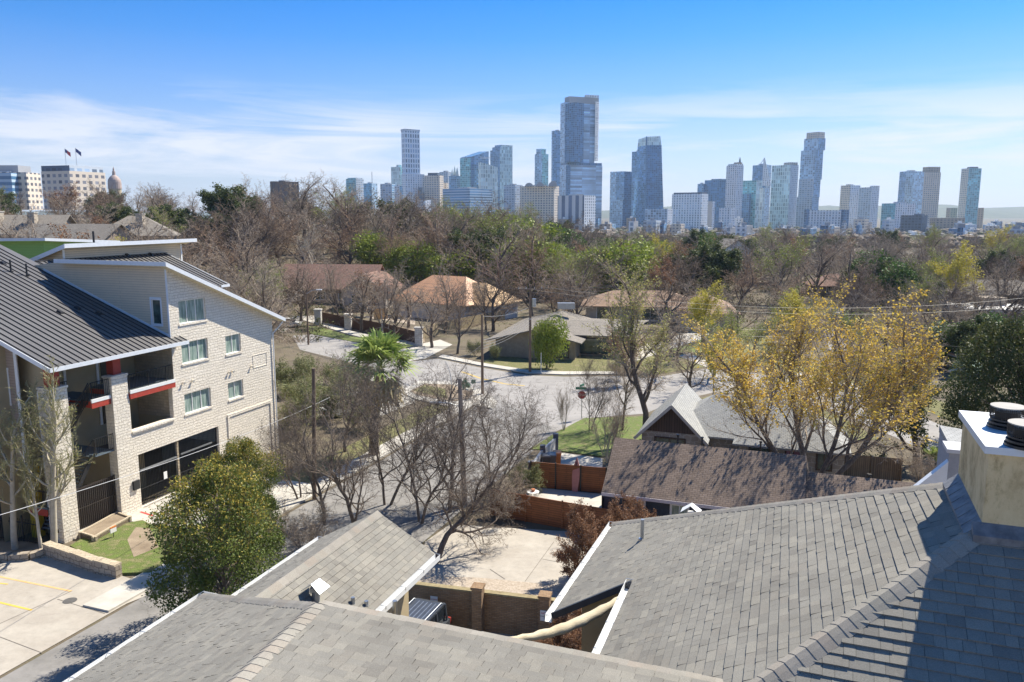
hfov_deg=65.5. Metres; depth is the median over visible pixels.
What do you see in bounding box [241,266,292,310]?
budding tree
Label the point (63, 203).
bare tree
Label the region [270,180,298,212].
office building
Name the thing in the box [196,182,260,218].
dark green tree
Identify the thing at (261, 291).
bare tree
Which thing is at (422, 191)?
skyscraper
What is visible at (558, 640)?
withered shrub
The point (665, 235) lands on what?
bare tree
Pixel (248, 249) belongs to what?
bare tree
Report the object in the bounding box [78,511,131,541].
stone planter
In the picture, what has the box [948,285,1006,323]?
bare tree
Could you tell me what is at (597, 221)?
building
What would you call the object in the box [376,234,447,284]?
bamboo thicket
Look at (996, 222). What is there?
building
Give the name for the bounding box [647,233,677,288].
yellow tree
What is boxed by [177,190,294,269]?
bare tree
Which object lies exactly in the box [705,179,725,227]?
skyscraper
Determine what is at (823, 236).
bare tree
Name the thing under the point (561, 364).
front lawn
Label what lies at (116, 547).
front grass
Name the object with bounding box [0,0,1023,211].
sky
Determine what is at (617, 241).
bare tree
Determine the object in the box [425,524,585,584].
yard slab
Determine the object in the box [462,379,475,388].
prickly pear
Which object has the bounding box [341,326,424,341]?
planting strip
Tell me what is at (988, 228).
building
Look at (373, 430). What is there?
bare tree
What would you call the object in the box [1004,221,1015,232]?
building
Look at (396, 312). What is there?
bare tree
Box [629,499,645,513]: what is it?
window
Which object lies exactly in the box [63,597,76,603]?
manhole cover
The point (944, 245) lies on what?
bare tree
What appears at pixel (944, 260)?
bare tree
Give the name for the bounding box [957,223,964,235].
building
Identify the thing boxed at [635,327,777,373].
house lawn
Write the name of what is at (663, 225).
building
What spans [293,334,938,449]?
road
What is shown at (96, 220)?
rusty tree
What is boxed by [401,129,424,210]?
skyscraper
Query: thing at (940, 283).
dark green tree
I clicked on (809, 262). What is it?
bare tree
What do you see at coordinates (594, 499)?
patio
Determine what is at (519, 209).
bare tree
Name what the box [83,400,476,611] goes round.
sidewalk
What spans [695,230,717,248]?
tall green tree
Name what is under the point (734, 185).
skyscraper
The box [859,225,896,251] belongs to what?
bare tree
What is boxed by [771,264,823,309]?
bare tree
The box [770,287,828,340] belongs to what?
yellow tree
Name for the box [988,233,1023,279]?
budding tree
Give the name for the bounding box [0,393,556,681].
side street
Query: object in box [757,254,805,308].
bare tree
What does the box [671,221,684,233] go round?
building
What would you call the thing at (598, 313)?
window
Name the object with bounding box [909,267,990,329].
bare tree
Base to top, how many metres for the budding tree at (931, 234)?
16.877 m
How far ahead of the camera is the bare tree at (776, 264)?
201.04 m
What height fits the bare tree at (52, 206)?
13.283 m
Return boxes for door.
[100,361,106,382]
[102,406,106,423]
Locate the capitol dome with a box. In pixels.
[108,167,121,197]
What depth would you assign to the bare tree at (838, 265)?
170.52 m
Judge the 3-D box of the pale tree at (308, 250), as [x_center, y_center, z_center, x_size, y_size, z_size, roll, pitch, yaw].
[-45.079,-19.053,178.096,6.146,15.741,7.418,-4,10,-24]
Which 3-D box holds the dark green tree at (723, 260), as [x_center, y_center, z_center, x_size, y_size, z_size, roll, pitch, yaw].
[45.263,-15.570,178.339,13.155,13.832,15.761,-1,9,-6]
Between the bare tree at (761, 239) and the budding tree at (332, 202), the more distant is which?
the bare tree at (761, 239)
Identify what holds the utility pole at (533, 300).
on the sidewalk at (452, 358)
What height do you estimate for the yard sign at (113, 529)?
0.845 m
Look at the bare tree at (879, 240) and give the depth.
267.45 m
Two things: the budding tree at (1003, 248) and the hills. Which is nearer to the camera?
the budding tree at (1003, 248)
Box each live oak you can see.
[852,355,953,463]
[933,312,1023,436]
[942,311,1007,364]
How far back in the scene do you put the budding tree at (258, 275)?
149.68 m
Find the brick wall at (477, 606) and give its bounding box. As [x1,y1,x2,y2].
[408,582,555,643]
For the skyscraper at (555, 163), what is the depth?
1859.70 m
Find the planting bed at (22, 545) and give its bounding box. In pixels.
[0,541,46,551]
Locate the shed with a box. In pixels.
[409,598,450,624]
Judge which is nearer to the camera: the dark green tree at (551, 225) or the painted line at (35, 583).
the painted line at (35, 583)
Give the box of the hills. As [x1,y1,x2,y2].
[14,204,1023,217]
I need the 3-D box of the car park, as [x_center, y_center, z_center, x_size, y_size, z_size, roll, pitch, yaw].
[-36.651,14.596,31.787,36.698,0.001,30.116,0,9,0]
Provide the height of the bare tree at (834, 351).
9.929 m
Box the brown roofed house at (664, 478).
[601,434,915,516]
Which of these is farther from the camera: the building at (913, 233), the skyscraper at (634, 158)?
the skyscraper at (634, 158)
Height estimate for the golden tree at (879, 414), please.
16.115 m
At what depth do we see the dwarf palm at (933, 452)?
59.20 m
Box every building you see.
[0,165,42,209]
[0,231,285,543]
[41,165,106,209]
[63,510,723,681]
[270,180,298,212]
[544,402,1023,681]
[595,217,599,228]
[600,221,611,231]
[601,227,610,234]
[626,216,635,229]
[629,217,637,232]
[643,218,660,232]
[660,220,666,233]
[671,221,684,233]
[699,225,712,231]
[717,220,723,229]
[724,223,735,235]
[735,216,742,224]
[735,222,752,236]
[782,226,795,233]
[800,226,816,234]
[820,222,834,234]
[841,221,846,230]
[853,217,868,231]
[856,222,861,234]
[881,217,895,232]
[910,231,917,236]
[945,296,1020,321]
[949,226,966,233]
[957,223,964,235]
[965,223,976,228]
[967,227,976,231]
[984,224,999,232]
[991,220,1002,227]
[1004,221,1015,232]
[1008,225,1023,234]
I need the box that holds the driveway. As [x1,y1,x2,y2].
[399,340,451,360]
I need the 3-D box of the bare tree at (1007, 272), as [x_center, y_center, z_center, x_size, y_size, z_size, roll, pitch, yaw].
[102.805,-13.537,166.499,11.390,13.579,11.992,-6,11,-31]
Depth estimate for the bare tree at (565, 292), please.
129.39 m
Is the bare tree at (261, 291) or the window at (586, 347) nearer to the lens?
the window at (586, 347)
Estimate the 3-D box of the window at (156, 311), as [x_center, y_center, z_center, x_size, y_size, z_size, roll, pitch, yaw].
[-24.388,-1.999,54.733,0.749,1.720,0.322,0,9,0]
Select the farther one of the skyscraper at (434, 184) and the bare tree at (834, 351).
the skyscraper at (434, 184)
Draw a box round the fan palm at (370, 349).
[339,328,421,455]
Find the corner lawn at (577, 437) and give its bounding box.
[531,416,642,456]
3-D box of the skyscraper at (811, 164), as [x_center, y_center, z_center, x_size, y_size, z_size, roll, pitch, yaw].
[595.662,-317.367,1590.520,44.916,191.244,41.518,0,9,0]
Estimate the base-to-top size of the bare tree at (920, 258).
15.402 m
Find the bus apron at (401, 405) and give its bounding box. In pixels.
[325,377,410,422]
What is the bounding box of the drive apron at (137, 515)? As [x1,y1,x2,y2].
[130,475,307,526]
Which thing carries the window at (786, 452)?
in the stone cottage
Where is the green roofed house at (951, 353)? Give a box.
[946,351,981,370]
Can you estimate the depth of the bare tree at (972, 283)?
136.48 m
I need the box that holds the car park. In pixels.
[0,557,159,674]
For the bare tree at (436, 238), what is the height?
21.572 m
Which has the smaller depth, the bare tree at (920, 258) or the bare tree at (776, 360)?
the bare tree at (776, 360)
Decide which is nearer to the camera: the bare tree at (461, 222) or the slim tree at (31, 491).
the slim tree at (31, 491)
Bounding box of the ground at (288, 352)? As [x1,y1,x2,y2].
[0,218,1023,677]
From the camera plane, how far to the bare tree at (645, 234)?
212.84 m
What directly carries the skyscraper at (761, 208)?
on the ground at (288, 352)
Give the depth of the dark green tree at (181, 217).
212.82 m
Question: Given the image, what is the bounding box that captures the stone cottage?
[633,383,851,474]
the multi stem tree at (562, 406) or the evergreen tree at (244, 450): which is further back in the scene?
the multi stem tree at (562, 406)
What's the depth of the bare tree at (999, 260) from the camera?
191.15 m
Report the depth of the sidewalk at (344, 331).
131.46 m
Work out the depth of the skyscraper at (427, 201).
1187.05 m
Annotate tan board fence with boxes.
[374,308,387,319]
[423,310,504,338]
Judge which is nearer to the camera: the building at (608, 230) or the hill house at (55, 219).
the hill house at (55, 219)
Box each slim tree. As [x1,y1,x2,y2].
[0,354,96,542]
[0,373,46,549]
[12,426,61,548]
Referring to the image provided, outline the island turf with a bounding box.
[415,385,446,397]
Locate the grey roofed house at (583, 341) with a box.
[486,302,648,359]
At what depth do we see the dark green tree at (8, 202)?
228.68 m
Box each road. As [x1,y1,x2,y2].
[275,316,306,331]
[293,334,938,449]
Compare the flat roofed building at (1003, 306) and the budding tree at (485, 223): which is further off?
the budding tree at (485, 223)
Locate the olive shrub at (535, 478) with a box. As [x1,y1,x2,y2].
[503,457,546,492]
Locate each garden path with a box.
[629,331,713,360]
[680,354,706,365]
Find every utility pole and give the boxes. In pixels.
[312,368,316,499]
[430,378,466,505]
[481,314,483,393]
[518,284,542,371]
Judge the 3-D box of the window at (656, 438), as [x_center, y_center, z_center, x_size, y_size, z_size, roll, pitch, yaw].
[12.225,8.221,61.772,2.315,1.540,0.879,0,9,0]
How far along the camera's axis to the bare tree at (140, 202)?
250.04 m
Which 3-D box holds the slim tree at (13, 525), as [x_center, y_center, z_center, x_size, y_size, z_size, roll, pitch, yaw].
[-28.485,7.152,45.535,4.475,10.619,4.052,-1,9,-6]
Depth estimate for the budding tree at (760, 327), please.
104.67 m
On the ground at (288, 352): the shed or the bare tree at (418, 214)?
the bare tree at (418, 214)
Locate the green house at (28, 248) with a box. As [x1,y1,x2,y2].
[0,238,119,258]
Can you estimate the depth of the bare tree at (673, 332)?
104.39 m
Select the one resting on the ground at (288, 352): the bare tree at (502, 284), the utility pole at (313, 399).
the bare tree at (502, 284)
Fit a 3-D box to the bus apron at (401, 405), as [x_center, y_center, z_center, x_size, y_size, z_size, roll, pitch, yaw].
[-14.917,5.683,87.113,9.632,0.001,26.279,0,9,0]
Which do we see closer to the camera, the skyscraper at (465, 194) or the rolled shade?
the rolled shade
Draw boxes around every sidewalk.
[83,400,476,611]
[303,315,423,345]
[438,354,617,374]
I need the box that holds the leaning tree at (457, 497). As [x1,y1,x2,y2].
[403,426,531,564]
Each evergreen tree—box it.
[139,454,286,618]
[201,435,286,551]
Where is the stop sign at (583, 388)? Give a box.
[576,383,585,418]
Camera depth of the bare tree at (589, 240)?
198.22 m
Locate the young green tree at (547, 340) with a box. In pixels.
[525,306,570,369]
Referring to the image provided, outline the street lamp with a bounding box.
[306,289,321,344]
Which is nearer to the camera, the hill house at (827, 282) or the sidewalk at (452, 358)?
the sidewalk at (452, 358)
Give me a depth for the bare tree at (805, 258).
191.25 m
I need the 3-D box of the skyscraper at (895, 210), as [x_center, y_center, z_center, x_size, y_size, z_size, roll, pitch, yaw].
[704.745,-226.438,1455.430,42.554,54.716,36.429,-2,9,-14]
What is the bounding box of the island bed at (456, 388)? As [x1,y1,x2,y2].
[412,384,471,400]
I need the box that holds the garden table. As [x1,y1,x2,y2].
[527,490,538,495]
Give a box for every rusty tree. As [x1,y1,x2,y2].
[39,181,85,213]
[47,222,99,239]
[88,212,113,223]
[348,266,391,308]
[572,238,586,252]
[605,324,642,384]
[643,252,679,290]
[665,239,697,256]
[786,238,814,284]
[823,236,855,263]
[1012,254,1023,281]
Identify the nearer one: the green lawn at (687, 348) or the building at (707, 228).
the green lawn at (687, 348)
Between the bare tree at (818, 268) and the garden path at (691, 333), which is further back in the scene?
the bare tree at (818, 268)
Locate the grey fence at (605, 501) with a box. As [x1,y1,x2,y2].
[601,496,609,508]
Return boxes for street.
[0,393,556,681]
[820,307,846,349]
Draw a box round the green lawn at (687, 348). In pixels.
[672,337,730,353]
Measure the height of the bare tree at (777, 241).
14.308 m
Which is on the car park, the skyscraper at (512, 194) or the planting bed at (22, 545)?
the planting bed at (22, 545)
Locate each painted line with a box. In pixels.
[0,576,71,590]
[0,602,32,610]
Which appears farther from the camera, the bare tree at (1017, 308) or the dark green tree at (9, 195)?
the dark green tree at (9, 195)
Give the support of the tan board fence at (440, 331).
on the ground at (288, 352)
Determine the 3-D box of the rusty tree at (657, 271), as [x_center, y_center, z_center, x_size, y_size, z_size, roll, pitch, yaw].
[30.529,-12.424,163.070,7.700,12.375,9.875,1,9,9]
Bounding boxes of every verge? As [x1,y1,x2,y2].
[195,406,442,526]
[306,325,409,347]
[757,360,958,419]
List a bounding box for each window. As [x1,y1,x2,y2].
[152,299,160,324]
[178,298,204,323]
[181,338,206,363]
[184,388,209,413]
[225,334,239,353]
[228,380,241,398]
[315,291,325,299]
[351,295,361,303]
[553,341,568,357]
[580,338,619,354]
[596,307,619,318]
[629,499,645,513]
[641,309,658,320]
[654,436,685,443]
[670,504,688,514]
[748,447,770,451]
[785,450,799,454]
[815,453,832,471]
[826,287,834,292]
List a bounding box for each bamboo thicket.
[346,223,410,269]
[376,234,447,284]
[411,204,466,240]
[415,246,483,282]
[457,239,496,283]
[466,201,534,227]
[477,233,547,291]
[490,226,584,291]
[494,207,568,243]
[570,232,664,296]
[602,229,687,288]
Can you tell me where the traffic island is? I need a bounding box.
[402,381,496,409]
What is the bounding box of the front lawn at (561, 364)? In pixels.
[484,356,619,370]
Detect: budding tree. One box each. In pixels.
[142,203,187,237]
[234,261,281,299]
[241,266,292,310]
[311,184,358,235]
[435,195,485,223]
[456,200,520,241]
[518,201,542,223]
[539,250,595,295]
[542,245,592,287]
[581,250,674,425]
[684,308,755,376]
[699,239,745,250]
[734,314,785,358]
[751,222,790,247]
[751,229,824,289]
[768,283,822,331]
[820,298,881,365]
[895,270,946,311]
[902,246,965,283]
[905,223,947,252]
[977,237,1023,259]
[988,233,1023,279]
[1012,231,1023,252]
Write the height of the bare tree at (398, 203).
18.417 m
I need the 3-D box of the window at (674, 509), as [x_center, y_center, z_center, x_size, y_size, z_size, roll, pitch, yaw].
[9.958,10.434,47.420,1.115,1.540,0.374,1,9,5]
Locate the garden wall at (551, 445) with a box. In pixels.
[528,433,557,476]
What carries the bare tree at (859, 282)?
on the ground at (288, 352)
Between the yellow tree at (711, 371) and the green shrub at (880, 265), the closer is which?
the yellow tree at (711, 371)
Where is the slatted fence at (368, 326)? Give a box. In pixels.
[313,309,423,345]
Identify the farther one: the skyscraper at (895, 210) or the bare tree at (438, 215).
the skyscraper at (895, 210)
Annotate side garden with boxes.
[701,396,876,439]
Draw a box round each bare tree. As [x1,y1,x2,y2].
[0,193,24,213]
[0,200,18,214]
[0,205,88,238]
[1,220,25,237]
[2,220,60,237]
[8,189,38,214]
[37,182,83,218]
[41,199,82,223]
[51,205,142,241]
[57,191,91,218]
[66,182,115,223]
[78,201,124,223]
[79,177,134,211]
[88,184,136,220]
[109,204,192,258]
[111,185,149,214]
[111,209,184,247]
[134,217,217,273]
[136,181,179,217]
[136,182,192,212]
[138,182,204,215]
[141,184,173,214]
[168,230,205,269]
[170,202,231,260]
[172,228,215,265]
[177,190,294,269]
[181,189,205,220]
[182,207,254,288]
[184,246,210,269]
[189,247,250,292]
[190,186,272,257]
[190,262,234,289]
[193,202,279,298]
[200,251,227,278]
[208,245,266,291]
[210,253,269,304]
[211,200,300,282]
[220,250,305,334]
[222,272,261,304]
[223,252,302,351]
[233,173,268,213]
[234,379,333,498]
[242,181,280,225]
[244,184,324,266]
[246,264,283,321]
[258,374,385,522]
[259,180,339,250]
[260,172,324,231]
[261,388,349,524]
[263,197,305,246]
[266,261,331,320]
[270,256,313,310]
[272,209,345,263]
[278,167,335,237]
[281,253,328,313]
[300,200,369,263]
[301,187,390,258]
[303,199,327,227]
[310,341,476,508]
[311,175,382,252]
[313,181,368,229]
[313,248,351,314]
[323,345,493,523]
[332,358,376,451]
[334,264,389,332]
[352,192,404,234]
[353,265,401,320]
[356,192,422,259]
[357,284,422,334]
[368,206,488,255]
[370,204,436,275]
[372,188,439,242]
[372,258,409,331]
[380,272,432,327]
[388,187,431,232]
[397,189,460,251]
[399,196,466,279]
[401,194,487,251]
[404,280,454,347]
[406,348,505,512]
[407,201,459,246]
[420,257,486,332]
[431,220,522,280]
[436,190,511,235]
[437,271,489,353]
[441,368,560,491]
[443,202,476,233]
[457,219,533,286]
[459,257,533,331]
[462,204,516,231]
[466,265,495,329]
[485,200,551,225]
[498,239,550,295]
[506,213,577,298]
[509,203,562,240]
[512,252,555,315]
[524,226,576,288]
[537,255,585,311]
[538,239,609,312]
[549,263,607,315]
[557,211,596,233]
[564,222,606,254]
[565,232,585,247]
[569,350,621,429]
[570,219,598,248]
[570,219,612,249]
[572,237,613,298]
[582,222,623,246]
[591,237,671,291]
[597,228,638,250]
[607,220,660,243]
[607,342,651,429]
[614,226,632,239]
[624,224,659,241]
[624,230,704,291]
[634,292,700,372]
[639,267,722,330]
[644,221,683,243]
[652,310,694,360]
[653,238,739,297]
[654,223,676,245]
[661,332,722,388]
[669,277,729,341]
[673,225,688,254]
[683,232,711,256]
[715,222,741,238]
[718,248,774,306]
[719,235,784,290]
[721,282,779,335]
[730,228,773,293]
[747,228,774,250]
[750,237,789,285]
[752,328,815,387]
[755,230,773,248]
[756,227,785,249]
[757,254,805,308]
[758,245,786,286]
[763,230,788,253]
[766,280,821,330]
[770,220,815,252]
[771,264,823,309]
[777,241,821,292]
[784,235,828,279]
[788,232,862,299]
[793,228,813,244]
[799,240,840,279]
[801,302,877,379]
[803,237,847,275]
[805,227,834,247]
[810,232,851,269]
[819,259,898,316]
[820,224,850,241]
[820,236,882,297]
[825,229,868,272]
[828,279,882,317]
[835,262,886,310]
[835,339,883,387]
[838,226,863,251]
[840,282,878,328]
[841,240,883,264]
[845,243,884,257]
[846,229,866,250]
[846,230,904,258]
[848,234,904,300]
[856,291,915,352]
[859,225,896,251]
[864,229,901,254]
[864,266,890,306]
[870,236,921,261]
[879,232,915,264]
[879,273,931,327]
[883,304,950,383]
[888,292,941,333]
[888,306,941,357]
[889,240,932,275]
[904,228,963,269]
[905,232,943,277]
[905,277,982,333]
[907,237,1001,292]
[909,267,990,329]
[911,268,944,315]
[918,232,960,268]
[918,241,959,286]
[921,241,967,279]
[927,224,949,255]
[938,242,979,279]
[948,232,995,278]
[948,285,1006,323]
[957,228,981,250]
[957,277,1008,316]
[959,243,1022,281]
[964,221,1021,254]
[964,274,1023,321]
[966,236,1018,274]
[973,230,1022,267]
[974,245,1023,303]
[978,262,1022,300]
[986,296,1022,319]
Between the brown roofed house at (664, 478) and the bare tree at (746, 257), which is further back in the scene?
the bare tree at (746, 257)
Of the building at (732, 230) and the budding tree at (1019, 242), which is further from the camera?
the building at (732, 230)
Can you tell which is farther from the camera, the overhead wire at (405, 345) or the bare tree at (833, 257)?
the bare tree at (833, 257)
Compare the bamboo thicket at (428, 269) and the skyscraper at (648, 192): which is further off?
the skyscraper at (648, 192)
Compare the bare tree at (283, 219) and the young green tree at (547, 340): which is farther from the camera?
the bare tree at (283, 219)
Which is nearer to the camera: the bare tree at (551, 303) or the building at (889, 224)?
the bare tree at (551, 303)
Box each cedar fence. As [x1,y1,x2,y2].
[490,491,620,531]
[530,461,606,492]
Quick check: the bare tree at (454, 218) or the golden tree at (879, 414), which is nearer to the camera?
the golden tree at (879, 414)
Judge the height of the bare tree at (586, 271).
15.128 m
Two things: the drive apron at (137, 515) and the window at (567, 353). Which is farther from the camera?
the window at (567, 353)
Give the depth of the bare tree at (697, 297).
121.64 m
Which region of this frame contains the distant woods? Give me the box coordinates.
[76,213,1023,248]
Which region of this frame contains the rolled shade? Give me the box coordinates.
[512,596,617,640]
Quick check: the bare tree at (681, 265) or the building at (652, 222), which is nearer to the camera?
the bare tree at (681, 265)
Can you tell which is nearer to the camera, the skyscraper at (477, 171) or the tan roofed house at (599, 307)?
the tan roofed house at (599, 307)
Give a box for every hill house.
[0,211,76,237]
[19,224,139,240]
[114,214,180,240]
[716,238,751,281]
[802,274,858,296]
[946,279,1023,301]
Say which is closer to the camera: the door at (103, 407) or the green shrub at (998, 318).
the door at (103, 407)
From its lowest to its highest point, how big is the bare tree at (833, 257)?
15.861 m
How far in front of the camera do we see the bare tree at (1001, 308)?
131.62 m
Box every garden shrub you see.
[275,349,320,395]
[276,371,326,435]
[277,367,352,419]
[313,353,341,384]
[319,354,360,391]
[334,392,370,431]
[463,387,475,398]
[466,338,485,355]
[488,343,502,359]
[607,359,626,379]
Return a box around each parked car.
[272,317,300,326]
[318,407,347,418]
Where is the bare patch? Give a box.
[127,527,158,556]
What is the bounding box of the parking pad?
[561,453,602,467]
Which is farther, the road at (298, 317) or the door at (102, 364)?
the road at (298, 317)
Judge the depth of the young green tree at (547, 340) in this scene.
99.30 m
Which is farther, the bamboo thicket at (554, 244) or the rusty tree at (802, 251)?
the rusty tree at (802, 251)
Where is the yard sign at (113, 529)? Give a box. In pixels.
[110,525,116,536]
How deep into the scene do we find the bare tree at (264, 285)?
111.61 m
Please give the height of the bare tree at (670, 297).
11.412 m
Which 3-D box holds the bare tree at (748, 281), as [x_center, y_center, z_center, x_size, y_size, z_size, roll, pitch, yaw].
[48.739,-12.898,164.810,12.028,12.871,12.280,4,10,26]
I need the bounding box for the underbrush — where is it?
[78,220,1022,343]
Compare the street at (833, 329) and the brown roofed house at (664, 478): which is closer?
the brown roofed house at (664, 478)
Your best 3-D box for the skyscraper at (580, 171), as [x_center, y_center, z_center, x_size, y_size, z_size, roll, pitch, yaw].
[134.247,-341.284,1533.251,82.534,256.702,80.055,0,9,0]
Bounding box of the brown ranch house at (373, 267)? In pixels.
[279,264,405,309]
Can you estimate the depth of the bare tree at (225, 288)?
120.06 m
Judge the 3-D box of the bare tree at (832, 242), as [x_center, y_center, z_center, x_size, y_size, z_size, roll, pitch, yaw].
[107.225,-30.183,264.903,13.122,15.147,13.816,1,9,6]
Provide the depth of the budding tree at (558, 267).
153.92 m
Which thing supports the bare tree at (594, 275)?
on the ground at (288, 352)
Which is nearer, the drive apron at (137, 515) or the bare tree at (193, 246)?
the drive apron at (137, 515)
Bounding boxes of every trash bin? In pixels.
[542,453,550,462]
[548,452,556,462]
[553,450,561,463]
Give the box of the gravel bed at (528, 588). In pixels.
[418,575,581,641]
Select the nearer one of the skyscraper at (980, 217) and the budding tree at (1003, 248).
the budding tree at (1003, 248)
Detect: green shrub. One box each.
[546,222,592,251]
[561,248,622,295]
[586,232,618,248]
[836,242,902,289]
[862,258,922,304]
[913,315,964,367]
[972,307,1013,348]
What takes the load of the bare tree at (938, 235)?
on the ground at (288, 352)
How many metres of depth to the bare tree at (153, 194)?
287.70 m
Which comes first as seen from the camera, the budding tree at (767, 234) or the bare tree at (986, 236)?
the bare tree at (986, 236)
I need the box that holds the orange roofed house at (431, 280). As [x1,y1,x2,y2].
[389,275,523,319]
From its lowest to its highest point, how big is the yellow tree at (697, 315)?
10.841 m
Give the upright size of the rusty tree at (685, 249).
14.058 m
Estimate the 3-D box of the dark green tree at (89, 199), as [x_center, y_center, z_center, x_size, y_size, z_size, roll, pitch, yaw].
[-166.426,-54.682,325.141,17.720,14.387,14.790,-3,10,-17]
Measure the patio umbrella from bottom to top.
2.364 m
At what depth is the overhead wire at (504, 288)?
131.15 m
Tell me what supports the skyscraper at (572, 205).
on the ground at (288, 352)
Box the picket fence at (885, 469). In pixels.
[843,455,902,480]
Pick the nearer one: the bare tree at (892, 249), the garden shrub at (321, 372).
the garden shrub at (321, 372)
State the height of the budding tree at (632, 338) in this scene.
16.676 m
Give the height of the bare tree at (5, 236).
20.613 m
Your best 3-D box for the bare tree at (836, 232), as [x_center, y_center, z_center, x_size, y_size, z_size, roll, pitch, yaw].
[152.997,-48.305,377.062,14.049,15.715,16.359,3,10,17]
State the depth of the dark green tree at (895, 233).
370.74 m
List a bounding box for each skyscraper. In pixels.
[346,178,363,203]
[364,182,377,213]
[380,183,394,203]
[391,165,401,185]
[394,185,402,201]
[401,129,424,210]
[418,187,424,199]
[418,200,430,212]
[424,173,443,210]
[439,171,450,182]
[443,187,491,221]
[444,183,448,188]
[449,167,459,188]
[460,151,497,213]
[490,145,512,209]
[504,184,522,214]
[520,181,558,226]
[535,149,547,185]
[551,130,559,195]
[557,194,595,230]
[560,95,601,223]
[609,171,631,227]
[631,150,636,215]
[633,136,662,225]
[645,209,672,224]
[672,192,707,228]
[697,183,705,191]
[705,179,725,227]
[707,201,714,227]
[719,208,734,226]
[725,158,743,217]
[741,180,762,227]
[752,158,770,225]
[758,188,764,227]
[769,162,798,228]
[795,132,825,227]
[803,209,848,228]
[839,184,860,227]
[857,186,879,227]
[880,202,915,228]
[898,170,921,202]
[900,214,927,232]
[912,167,940,224]
[929,218,964,228]
[946,208,957,217]
[957,167,981,224]
[977,208,983,227]
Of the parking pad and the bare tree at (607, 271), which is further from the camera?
the bare tree at (607, 271)
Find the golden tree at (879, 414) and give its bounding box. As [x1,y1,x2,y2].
[672,272,949,474]
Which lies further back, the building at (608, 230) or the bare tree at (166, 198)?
the building at (608, 230)
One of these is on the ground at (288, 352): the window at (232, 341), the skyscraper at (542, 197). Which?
the skyscraper at (542, 197)
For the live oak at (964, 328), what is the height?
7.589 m
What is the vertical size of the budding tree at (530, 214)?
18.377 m
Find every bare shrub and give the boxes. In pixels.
[265,494,342,548]
[472,466,534,517]
[894,438,937,482]
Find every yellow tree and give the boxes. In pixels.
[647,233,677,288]
[686,280,726,343]
[701,323,725,394]
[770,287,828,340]
[926,240,985,303]
[980,222,1020,252]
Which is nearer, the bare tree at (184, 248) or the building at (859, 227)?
the bare tree at (184, 248)
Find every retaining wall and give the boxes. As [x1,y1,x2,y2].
[0,548,44,561]
[42,540,121,578]
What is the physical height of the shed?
1.913 m
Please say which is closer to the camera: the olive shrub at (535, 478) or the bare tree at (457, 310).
the olive shrub at (535, 478)
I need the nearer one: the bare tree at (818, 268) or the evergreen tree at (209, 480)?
the evergreen tree at (209, 480)
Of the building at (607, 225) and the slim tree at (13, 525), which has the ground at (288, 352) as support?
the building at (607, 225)
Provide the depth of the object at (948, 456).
25.20 m
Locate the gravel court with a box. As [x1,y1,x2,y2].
[363,316,414,324]
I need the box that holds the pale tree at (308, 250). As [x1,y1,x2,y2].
[297,220,320,263]
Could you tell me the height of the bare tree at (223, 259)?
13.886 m
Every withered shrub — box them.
[535,615,581,650]
[546,608,581,649]
[551,498,635,579]
[604,489,656,526]
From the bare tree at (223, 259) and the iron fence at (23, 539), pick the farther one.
the bare tree at (223, 259)
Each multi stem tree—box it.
[554,382,574,429]
[581,385,633,462]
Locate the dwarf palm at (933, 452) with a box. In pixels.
[922,445,937,467]
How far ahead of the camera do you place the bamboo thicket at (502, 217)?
228.49 m
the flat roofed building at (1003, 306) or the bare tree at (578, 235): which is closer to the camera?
the flat roofed building at (1003, 306)
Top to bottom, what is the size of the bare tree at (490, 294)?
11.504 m
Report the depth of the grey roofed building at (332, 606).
9.96 m
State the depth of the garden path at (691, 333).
122.69 m
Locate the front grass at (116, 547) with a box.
[70,520,163,575]
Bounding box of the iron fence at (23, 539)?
[0,515,37,543]
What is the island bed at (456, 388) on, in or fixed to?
on the traffic island
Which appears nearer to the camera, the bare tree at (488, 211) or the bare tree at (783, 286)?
the bare tree at (783, 286)
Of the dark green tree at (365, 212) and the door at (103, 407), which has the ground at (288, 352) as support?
the dark green tree at (365, 212)
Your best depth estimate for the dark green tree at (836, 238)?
292.23 m
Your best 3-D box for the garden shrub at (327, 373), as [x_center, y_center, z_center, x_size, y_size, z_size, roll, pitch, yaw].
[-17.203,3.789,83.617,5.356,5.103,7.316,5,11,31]
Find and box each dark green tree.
[0,187,17,213]
[0,198,22,214]
[83,190,126,217]
[93,201,139,223]
[145,203,198,237]
[187,213,232,247]
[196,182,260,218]
[216,194,265,243]
[285,199,323,230]
[343,199,376,226]
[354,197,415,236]
[445,226,495,283]
[492,225,535,245]
[546,219,574,228]
[658,248,710,294]
[681,227,716,253]
[684,240,743,296]
[715,233,761,254]
[751,247,792,282]
[815,235,854,261]
[875,229,911,252]
[908,277,947,307]
[971,249,1023,279]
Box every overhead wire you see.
[0,397,329,514]
[281,321,480,347]
[290,326,455,346]
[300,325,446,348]
[351,272,613,288]
[351,275,612,292]
[520,287,1020,313]
[531,316,1000,329]
[531,321,884,336]
[547,287,1019,307]
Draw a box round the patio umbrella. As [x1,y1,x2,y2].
[572,458,579,491]
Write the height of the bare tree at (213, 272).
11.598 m
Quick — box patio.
[525,487,601,507]
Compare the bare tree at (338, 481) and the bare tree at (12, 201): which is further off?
the bare tree at (12, 201)
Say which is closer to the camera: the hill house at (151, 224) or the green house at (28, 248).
the green house at (28, 248)
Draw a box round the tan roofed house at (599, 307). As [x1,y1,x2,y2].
[580,290,740,330]
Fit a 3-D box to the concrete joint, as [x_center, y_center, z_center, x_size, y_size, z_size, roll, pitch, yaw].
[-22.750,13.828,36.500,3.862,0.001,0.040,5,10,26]

